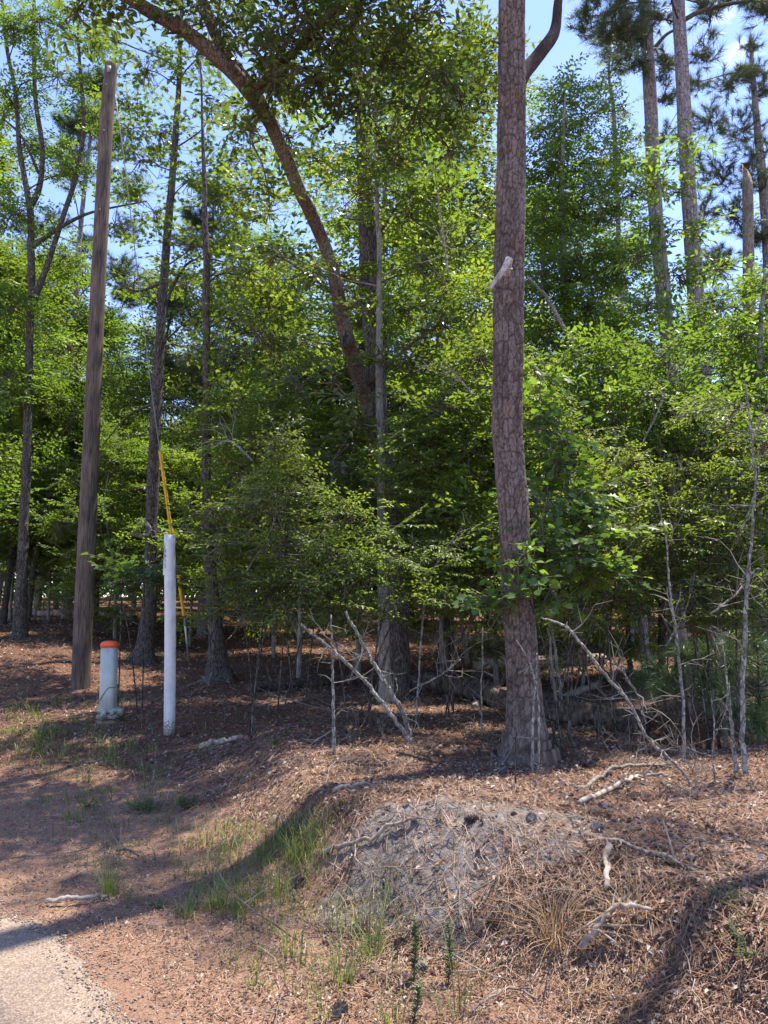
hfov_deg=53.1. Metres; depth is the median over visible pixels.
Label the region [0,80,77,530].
background tree
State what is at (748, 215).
dead snag
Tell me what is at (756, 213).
background tree
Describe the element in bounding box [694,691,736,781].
sapling
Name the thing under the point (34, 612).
background tree
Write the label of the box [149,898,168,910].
weed
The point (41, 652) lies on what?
dead brush
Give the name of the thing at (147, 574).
shrub
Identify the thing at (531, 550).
shrub
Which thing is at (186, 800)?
weed
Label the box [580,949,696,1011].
dead grass clump
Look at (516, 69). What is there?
pine tree
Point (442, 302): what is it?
background tree
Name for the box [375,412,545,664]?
understory tree
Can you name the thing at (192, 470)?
understory tree
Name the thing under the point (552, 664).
sapling
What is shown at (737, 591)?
bare branch
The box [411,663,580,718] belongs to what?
fallen log
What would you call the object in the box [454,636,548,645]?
fallen log
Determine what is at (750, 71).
pine tree
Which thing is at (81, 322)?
background tree
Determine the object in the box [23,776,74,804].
fallen twig
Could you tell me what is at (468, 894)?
fallen twig
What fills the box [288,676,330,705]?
fallen twig
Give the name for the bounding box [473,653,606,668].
fallen log
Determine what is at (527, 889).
dry grass
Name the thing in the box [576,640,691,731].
bare branch
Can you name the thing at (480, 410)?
bare branch
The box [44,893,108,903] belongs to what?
fallen branch
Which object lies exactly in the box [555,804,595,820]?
fallen twig
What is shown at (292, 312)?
background tree
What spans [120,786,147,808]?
fallen twig
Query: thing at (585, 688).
fallen log
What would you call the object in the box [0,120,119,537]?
background tree
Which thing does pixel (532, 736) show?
sapling
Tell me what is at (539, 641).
understory tree
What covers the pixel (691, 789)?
fallen twig
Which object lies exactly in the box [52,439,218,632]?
understory tree
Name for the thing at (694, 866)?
fallen twig
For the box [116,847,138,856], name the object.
fallen branch
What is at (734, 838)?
dead leaves
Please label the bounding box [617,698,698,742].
dead brush
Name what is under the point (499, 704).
fallen twig
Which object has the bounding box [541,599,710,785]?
dead tree
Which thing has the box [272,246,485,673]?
understory tree
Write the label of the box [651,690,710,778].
dead brush
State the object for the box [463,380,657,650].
understory tree
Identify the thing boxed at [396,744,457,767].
fallen branch
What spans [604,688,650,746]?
dead brush
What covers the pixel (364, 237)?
hardwood tree
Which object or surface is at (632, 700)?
dead brush
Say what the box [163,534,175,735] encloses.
marker pipe
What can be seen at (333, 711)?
sapling
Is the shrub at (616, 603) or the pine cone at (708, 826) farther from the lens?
the shrub at (616, 603)
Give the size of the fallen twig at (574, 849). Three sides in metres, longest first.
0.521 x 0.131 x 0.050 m
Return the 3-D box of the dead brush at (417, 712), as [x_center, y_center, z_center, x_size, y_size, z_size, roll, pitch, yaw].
[0.305,1.993,7.846,1.126,0.593,0.344,-5,-9,34]
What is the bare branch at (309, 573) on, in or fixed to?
in the shrub at (268, 489)
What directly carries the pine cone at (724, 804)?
on the forest floor
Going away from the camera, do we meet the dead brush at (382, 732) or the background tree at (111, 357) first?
the dead brush at (382, 732)
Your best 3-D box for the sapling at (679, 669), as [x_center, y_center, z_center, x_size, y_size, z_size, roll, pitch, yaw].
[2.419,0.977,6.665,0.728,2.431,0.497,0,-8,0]
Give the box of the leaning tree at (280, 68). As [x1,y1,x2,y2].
[34,0,497,688]
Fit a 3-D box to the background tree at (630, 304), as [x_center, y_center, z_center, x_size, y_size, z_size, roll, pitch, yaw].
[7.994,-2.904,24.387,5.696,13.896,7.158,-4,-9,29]
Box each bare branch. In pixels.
[128,518,167,537]
[199,408,252,460]
[221,480,300,577]
[281,554,368,620]
[398,625,494,715]
[411,146,476,280]
[413,350,488,420]
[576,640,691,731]
[600,516,648,585]
[627,343,700,463]
[650,570,716,646]
[683,530,767,614]
[708,419,767,547]
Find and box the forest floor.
[0,597,767,1023]
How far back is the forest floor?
4.81 m
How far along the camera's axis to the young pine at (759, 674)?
8.26 m
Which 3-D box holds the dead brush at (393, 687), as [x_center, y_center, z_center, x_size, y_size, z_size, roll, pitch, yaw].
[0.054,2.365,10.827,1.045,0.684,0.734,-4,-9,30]
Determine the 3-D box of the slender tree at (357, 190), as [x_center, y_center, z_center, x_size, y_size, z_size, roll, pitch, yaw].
[0.277,-2.389,11.447,3.493,10.294,1.996,-4,-8,25]
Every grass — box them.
[0,688,766,1023]
[259,755,767,1023]
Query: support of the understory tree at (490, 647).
on the forest floor
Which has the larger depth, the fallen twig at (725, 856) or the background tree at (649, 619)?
the background tree at (649, 619)
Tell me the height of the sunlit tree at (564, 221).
14.052 m
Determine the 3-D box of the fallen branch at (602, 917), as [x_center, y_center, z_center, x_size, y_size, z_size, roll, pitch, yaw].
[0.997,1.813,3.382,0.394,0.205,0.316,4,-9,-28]
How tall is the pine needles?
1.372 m
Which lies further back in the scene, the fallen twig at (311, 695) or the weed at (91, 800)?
the fallen twig at (311, 695)
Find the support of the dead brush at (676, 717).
on the forest floor
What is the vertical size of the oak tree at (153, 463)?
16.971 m
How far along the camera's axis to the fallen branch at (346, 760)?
6.45 m
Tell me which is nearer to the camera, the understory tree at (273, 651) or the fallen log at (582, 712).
the fallen log at (582, 712)
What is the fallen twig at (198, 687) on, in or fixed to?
on the forest floor
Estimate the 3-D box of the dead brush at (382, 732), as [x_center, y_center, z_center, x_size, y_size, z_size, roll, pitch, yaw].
[0.095,2.023,7.768,0.686,0.635,0.338,1,-8,-4]
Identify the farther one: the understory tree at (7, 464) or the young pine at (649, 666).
the understory tree at (7, 464)
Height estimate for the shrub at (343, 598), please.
2.763 m
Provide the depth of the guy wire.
16.03 m
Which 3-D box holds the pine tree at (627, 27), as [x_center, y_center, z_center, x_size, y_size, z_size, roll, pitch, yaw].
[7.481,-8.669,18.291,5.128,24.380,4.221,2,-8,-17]
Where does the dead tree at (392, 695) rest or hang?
on the forest floor
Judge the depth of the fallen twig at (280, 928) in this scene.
3.91 m
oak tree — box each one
[70,0,281,663]
[167,60,338,684]
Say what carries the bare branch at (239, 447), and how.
attached to the leaning tree at (280, 68)
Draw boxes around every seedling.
[405,981,424,1023]
[407,915,422,983]
[442,919,456,984]
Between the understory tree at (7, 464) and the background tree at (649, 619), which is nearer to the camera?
the understory tree at (7, 464)
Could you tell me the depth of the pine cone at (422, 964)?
3.43 m
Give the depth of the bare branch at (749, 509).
7.71 m
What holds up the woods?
on the forest floor
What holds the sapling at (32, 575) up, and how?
on the forest floor
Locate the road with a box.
[0,916,134,1023]
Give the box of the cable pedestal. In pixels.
[96,641,124,724]
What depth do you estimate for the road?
3.30 m
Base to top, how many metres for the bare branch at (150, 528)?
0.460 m
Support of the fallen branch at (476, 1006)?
on the forest floor
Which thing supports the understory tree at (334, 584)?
on the forest floor
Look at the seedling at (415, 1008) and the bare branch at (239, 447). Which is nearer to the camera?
the seedling at (415, 1008)
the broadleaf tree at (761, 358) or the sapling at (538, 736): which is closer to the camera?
the sapling at (538, 736)
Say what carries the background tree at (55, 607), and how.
on the forest floor
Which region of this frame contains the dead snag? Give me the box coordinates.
[742,164,762,649]
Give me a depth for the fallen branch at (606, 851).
3.73 m
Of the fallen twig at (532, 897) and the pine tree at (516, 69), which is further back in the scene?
the pine tree at (516, 69)
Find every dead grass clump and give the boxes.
[481,872,666,968]
[539,960,616,1017]
[541,866,705,941]
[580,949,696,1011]
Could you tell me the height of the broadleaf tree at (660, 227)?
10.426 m
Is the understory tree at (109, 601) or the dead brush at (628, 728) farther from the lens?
the understory tree at (109, 601)
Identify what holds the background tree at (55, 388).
on the forest floor
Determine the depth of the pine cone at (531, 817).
4.27 m
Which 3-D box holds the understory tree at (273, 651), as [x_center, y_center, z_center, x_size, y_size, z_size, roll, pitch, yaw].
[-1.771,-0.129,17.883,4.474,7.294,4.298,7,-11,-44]
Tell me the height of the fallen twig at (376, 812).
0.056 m
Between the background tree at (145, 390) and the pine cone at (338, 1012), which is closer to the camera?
the pine cone at (338, 1012)
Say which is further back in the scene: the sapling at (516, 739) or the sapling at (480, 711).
the sapling at (480, 711)
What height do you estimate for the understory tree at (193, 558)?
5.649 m
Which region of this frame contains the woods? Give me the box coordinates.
[0,404,733,606]
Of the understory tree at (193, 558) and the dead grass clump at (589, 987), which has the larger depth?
the understory tree at (193, 558)
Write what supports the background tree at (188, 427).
on the forest floor
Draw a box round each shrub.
[80,538,192,713]
[160,411,361,737]
[193,362,408,705]
[272,478,484,727]
[348,320,538,714]
[451,396,641,753]
[473,370,704,742]
[487,315,767,706]
[522,348,669,746]
[610,364,767,750]
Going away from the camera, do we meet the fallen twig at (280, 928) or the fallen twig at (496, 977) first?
the fallen twig at (496, 977)
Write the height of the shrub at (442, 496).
5.239 m
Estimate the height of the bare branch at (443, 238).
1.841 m
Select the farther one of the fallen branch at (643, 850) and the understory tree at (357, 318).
the understory tree at (357, 318)
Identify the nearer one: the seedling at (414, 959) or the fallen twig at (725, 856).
the seedling at (414, 959)
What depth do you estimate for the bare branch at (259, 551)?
8.94 m
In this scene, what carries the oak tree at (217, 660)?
on the forest floor
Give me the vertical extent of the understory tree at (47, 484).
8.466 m
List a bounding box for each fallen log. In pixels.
[37,609,133,616]
[176,619,259,634]
[243,662,360,692]
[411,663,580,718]
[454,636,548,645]
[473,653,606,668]
[545,694,651,732]
[562,680,598,695]
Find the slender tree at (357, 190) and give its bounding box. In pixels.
[293,42,493,703]
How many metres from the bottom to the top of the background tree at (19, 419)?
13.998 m
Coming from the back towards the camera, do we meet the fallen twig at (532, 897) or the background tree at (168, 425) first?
the background tree at (168, 425)
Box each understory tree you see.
[0,358,116,620]
[0,365,134,619]
[0,408,38,543]
[0,459,134,608]
[26,417,181,638]
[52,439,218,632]
[59,464,162,608]
[125,420,227,599]
[130,433,301,643]
[159,438,258,646]
[166,307,377,677]
[216,350,375,657]
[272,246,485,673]
[287,419,377,634]
[289,324,495,672]
[327,401,393,584]
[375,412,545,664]
[408,313,644,684]
[424,444,639,675]
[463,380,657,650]
[477,427,667,685]
[536,288,690,643]
[577,383,755,679]
[591,457,691,621]
[597,439,767,662]
[636,365,767,654]
[650,262,767,675]
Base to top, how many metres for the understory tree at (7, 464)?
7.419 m
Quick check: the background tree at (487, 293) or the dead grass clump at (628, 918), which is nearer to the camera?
the dead grass clump at (628, 918)
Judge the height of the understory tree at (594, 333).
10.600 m
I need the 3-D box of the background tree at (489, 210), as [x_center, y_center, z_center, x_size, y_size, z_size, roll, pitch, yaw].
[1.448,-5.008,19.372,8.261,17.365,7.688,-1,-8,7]
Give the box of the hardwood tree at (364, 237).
[254,7,495,694]
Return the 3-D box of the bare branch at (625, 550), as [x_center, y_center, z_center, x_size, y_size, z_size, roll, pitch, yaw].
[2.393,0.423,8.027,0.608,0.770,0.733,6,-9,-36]
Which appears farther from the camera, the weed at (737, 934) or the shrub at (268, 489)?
the shrub at (268, 489)
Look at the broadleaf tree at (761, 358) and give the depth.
11.44 m
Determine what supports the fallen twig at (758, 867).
on the forest floor
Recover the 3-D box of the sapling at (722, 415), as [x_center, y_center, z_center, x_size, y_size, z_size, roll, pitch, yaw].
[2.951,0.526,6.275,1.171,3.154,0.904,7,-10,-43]
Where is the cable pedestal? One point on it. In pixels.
(107, 709)
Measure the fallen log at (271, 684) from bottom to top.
0.487 m
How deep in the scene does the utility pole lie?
13.89 m
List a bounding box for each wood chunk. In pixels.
[338,720,360,735]
[471,700,480,708]
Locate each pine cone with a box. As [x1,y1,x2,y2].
[292,876,304,887]
[331,999,347,1017]
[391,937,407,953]
[412,959,427,971]
[463,812,478,823]
[486,916,502,930]
[525,812,537,823]
[590,822,603,832]
[704,823,716,832]
[717,802,727,809]
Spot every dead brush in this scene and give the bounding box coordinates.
[27,636,55,659]
[322,693,371,728]
[362,686,416,736]
[379,659,423,703]
[379,681,462,733]
[598,700,681,767]
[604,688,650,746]
[609,667,656,714]
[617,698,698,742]
[624,692,706,735]
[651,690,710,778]
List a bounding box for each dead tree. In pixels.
[300,623,415,744]
[345,611,419,739]
[412,516,476,722]
[524,277,652,688]
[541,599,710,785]
[634,505,740,749]
[637,464,696,722]
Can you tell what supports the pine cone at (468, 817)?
on the forest floor
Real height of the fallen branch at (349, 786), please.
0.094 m
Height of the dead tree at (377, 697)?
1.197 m
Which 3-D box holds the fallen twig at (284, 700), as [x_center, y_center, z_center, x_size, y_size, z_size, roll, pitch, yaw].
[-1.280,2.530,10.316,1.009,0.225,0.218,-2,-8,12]
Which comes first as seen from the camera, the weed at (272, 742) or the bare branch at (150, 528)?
the weed at (272, 742)
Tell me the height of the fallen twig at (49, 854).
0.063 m
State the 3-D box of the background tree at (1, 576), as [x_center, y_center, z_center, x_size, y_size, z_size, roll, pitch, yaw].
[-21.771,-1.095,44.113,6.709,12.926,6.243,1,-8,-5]
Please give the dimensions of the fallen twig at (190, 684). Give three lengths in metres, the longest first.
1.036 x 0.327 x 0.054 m
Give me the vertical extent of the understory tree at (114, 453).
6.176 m
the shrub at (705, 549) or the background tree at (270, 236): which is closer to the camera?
the shrub at (705, 549)
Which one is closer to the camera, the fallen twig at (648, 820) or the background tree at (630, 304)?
the fallen twig at (648, 820)
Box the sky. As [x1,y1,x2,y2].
[0,0,767,596]
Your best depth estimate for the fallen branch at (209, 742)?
8.40 m
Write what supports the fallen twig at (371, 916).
on the forest floor
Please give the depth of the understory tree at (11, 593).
25.81 m
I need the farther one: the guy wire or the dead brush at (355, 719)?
the guy wire
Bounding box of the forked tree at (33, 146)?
[0,0,146,639]
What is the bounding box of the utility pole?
[71,60,116,689]
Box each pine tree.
[488,0,562,766]
[563,0,689,653]
[578,0,767,662]
[659,28,767,331]
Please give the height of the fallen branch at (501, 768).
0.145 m
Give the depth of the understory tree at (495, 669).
13.18 m
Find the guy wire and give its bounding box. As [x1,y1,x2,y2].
[115,94,189,663]
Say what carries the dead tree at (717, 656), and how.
on the forest floor
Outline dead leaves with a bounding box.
[0,608,767,1023]
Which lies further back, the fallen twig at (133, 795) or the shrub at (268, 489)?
the shrub at (268, 489)
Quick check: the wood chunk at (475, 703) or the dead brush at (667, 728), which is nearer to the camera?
the dead brush at (667, 728)
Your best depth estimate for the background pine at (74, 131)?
28.72 m
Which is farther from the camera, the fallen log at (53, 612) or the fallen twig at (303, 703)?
the fallen log at (53, 612)
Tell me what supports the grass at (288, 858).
on the forest floor
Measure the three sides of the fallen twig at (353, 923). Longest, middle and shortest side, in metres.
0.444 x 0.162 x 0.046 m
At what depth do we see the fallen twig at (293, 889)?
4.32 m
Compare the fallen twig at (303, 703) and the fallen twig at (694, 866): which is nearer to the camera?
the fallen twig at (694, 866)
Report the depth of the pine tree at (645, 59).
20.58 m
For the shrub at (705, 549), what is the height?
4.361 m
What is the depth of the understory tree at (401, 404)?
13.73 m
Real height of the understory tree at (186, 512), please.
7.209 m
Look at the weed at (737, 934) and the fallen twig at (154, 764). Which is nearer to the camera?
the weed at (737, 934)
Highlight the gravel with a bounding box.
[0,861,212,1023]
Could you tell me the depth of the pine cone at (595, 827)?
4.25 m
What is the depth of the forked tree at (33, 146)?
19.68 m
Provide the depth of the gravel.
3.53 m
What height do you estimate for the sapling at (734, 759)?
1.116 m
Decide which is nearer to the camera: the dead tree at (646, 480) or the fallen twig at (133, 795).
the fallen twig at (133, 795)
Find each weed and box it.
[76,795,99,806]
[119,796,164,814]
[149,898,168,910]
[164,793,198,810]
[270,737,284,746]
[708,883,752,907]
[727,919,767,957]
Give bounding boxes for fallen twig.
[0,847,89,858]
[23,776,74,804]
[69,697,160,716]
[111,804,126,869]
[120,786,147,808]
[150,743,170,783]
[159,670,215,697]
[166,776,225,794]
[187,671,212,702]
[218,871,307,945]
[246,994,280,1022]
[256,693,323,706]
[257,687,347,715]
[284,868,302,906]
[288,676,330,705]
[296,913,375,959]
[321,907,402,932]
[349,806,395,813]
[349,906,395,922]
[363,800,434,820]
[371,860,443,872]
[387,892,449,901]
[424,876,496,913]
[440,946,516,982]
[467,686,553,722]
[485,886,564,907]
[516,912,582,929]
[549,737,595,766]
[554,843,586,855]
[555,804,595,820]
[597,972,675,1000]
[614,845,714,869]
[626,804,678,829]
[628,756,692,793]
[682,779,698,802]
[716,840,738,871]
[743,859,767,876]
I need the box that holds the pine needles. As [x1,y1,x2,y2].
[0,625,767,1023]
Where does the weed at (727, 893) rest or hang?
on the forest floor
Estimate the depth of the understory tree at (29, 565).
25.59 m
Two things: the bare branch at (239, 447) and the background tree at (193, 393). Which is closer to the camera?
the bare branch at (239, 447)
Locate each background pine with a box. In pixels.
[7,63,150,618]
[146,175,269,637]
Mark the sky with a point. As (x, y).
(538, 13)
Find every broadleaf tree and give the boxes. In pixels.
[592,116,767,685]
[674,261,767,695]
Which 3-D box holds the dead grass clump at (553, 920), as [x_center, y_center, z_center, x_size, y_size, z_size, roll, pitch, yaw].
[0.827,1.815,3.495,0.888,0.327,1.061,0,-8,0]
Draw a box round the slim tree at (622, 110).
[583,19,644,641]
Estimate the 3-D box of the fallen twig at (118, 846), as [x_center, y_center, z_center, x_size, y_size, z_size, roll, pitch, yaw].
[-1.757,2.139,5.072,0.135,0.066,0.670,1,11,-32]
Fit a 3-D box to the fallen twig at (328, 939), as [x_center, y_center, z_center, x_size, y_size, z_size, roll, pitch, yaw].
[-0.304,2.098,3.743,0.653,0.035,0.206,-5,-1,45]
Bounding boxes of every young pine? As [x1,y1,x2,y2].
[623,641,739,710]
[639,629,767,748]
[677,621,767,745]
[708,594,767,700]
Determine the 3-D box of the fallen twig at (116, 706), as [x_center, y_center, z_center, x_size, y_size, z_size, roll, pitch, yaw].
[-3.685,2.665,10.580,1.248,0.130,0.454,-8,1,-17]
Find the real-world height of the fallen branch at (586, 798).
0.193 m
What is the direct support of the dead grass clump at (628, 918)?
on the forest floor
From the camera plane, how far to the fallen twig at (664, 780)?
5.38 m
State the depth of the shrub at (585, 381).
10.43 m
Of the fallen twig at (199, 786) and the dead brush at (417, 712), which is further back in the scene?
the dead brush at (417, 712)
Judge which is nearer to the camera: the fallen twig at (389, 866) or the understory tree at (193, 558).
the fallen twig at (389, 866)
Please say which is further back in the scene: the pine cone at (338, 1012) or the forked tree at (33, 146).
the forked tree at (33, 146)
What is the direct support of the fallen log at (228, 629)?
on the forest floor
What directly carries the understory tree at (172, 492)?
on the forest floor
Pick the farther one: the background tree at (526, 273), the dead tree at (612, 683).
the background tree at (526, 273)
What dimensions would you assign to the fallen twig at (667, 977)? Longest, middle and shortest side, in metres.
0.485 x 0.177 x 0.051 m
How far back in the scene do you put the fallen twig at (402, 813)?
4.37 m
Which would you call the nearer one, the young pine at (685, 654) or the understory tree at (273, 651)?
the young pine at (685, 654)
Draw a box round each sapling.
[27,409,77,623]
[301,608,376,754]
[472,627,491,735]
[511,653,540,773]
[514,691,529,785]
[516,640,535,775]
[544,617,562,709]
[547,617,564,701]
[618,486,711,764]
[621,542,633,676]
[651,488,672,675]
[662,384,767,775]
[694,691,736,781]
[710,634,738,775]
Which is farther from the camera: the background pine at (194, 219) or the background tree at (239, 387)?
the background tree at (239, 387)
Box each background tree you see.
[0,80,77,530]
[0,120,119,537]
[0,239,104,622]
[0,242,144,615]
[0,286,78,553]
[0,295,165,618]
[0,329,126,609]
[0,419,34,602]
[37,252,239,586]
[59,305,150,453]
[102,312,185,607]
[120,350,198,519]
[128,269,292,626]
[173,418,199,601]
[180,207,335,626]
[187,242,325,634]
[220,324,268,602]
[273,0,619,655]
[273,10,491,467]
[364,199,492,474]
[417,194,557,625]
[453,184,633,629]
[546,207,692,637]
[601,370,661,621]
[639,336,719,490]
[725,197,767,515]
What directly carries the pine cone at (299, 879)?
on the forest floor
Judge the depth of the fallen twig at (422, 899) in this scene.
3.86 m
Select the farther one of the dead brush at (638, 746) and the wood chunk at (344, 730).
the wood chunk at (344, 730)
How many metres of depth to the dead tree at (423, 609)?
8.49 m
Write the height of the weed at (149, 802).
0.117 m
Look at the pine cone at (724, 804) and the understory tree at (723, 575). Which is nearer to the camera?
the pine cone at (724, 804)
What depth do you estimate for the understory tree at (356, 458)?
33.88 m
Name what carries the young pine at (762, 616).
on the forest floor
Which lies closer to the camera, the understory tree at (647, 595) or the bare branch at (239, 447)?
the bare branch at (239, 447)
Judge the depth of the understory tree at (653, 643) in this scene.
13.27 m
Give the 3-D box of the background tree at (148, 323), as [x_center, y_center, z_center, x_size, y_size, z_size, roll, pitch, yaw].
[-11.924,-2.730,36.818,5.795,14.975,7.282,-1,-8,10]
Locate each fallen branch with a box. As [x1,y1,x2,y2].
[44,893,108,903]
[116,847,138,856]
[199,734,244,749]
[318,816,421,868]
[325,753,379,783]
[332,780,378,792]
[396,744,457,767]
[469,980,543,1013]
[473,750,511,781]
[554,881,652,951]
[574,763,678,790]
[576,755,668,804]
[586,819,702,874]
[601,842,612,889]
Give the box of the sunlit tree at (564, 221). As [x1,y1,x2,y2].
[496,51,679,665]
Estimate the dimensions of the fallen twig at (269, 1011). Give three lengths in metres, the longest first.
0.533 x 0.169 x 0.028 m
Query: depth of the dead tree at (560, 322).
12.66 m
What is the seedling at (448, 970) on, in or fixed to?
on the forest floor
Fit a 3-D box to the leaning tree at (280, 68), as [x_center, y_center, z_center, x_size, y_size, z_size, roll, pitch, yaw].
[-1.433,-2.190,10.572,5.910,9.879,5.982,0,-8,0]
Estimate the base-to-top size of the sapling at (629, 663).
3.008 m
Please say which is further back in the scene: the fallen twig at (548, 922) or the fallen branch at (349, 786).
the fallen branch at (349, 786)
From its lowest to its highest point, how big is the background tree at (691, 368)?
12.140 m
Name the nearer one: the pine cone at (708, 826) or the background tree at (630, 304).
the pine cone at (708, 826)
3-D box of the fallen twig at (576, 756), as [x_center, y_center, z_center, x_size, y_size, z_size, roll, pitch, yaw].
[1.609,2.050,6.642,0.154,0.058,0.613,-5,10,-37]
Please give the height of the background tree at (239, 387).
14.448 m
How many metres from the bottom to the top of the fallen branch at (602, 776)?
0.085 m
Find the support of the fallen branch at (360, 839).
on the forest floor
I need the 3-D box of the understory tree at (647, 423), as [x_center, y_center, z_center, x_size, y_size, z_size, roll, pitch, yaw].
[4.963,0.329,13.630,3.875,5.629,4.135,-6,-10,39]
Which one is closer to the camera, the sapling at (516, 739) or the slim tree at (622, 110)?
the sapling at (516, 739)
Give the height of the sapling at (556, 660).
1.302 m
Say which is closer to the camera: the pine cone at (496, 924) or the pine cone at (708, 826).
the pine cone at (496, 924)
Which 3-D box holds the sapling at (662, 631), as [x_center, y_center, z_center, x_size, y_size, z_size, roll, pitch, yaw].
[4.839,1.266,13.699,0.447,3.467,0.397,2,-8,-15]
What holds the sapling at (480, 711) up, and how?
on the forest floor
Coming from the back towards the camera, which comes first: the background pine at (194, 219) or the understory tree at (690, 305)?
the background pine at (194, 219)
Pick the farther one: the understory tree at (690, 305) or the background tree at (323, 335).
the background tree at (323, 335)
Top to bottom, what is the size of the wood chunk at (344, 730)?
0.109 m
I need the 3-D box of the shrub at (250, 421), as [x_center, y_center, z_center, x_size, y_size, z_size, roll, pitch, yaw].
[-1.238,0.308,11.306,3.369,5.028,2.089,0,-8,0]
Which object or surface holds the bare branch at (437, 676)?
attached to the sapling at (480, 711)
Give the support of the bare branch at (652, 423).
in the shrub at (585, 381)
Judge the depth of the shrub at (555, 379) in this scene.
7.55 m

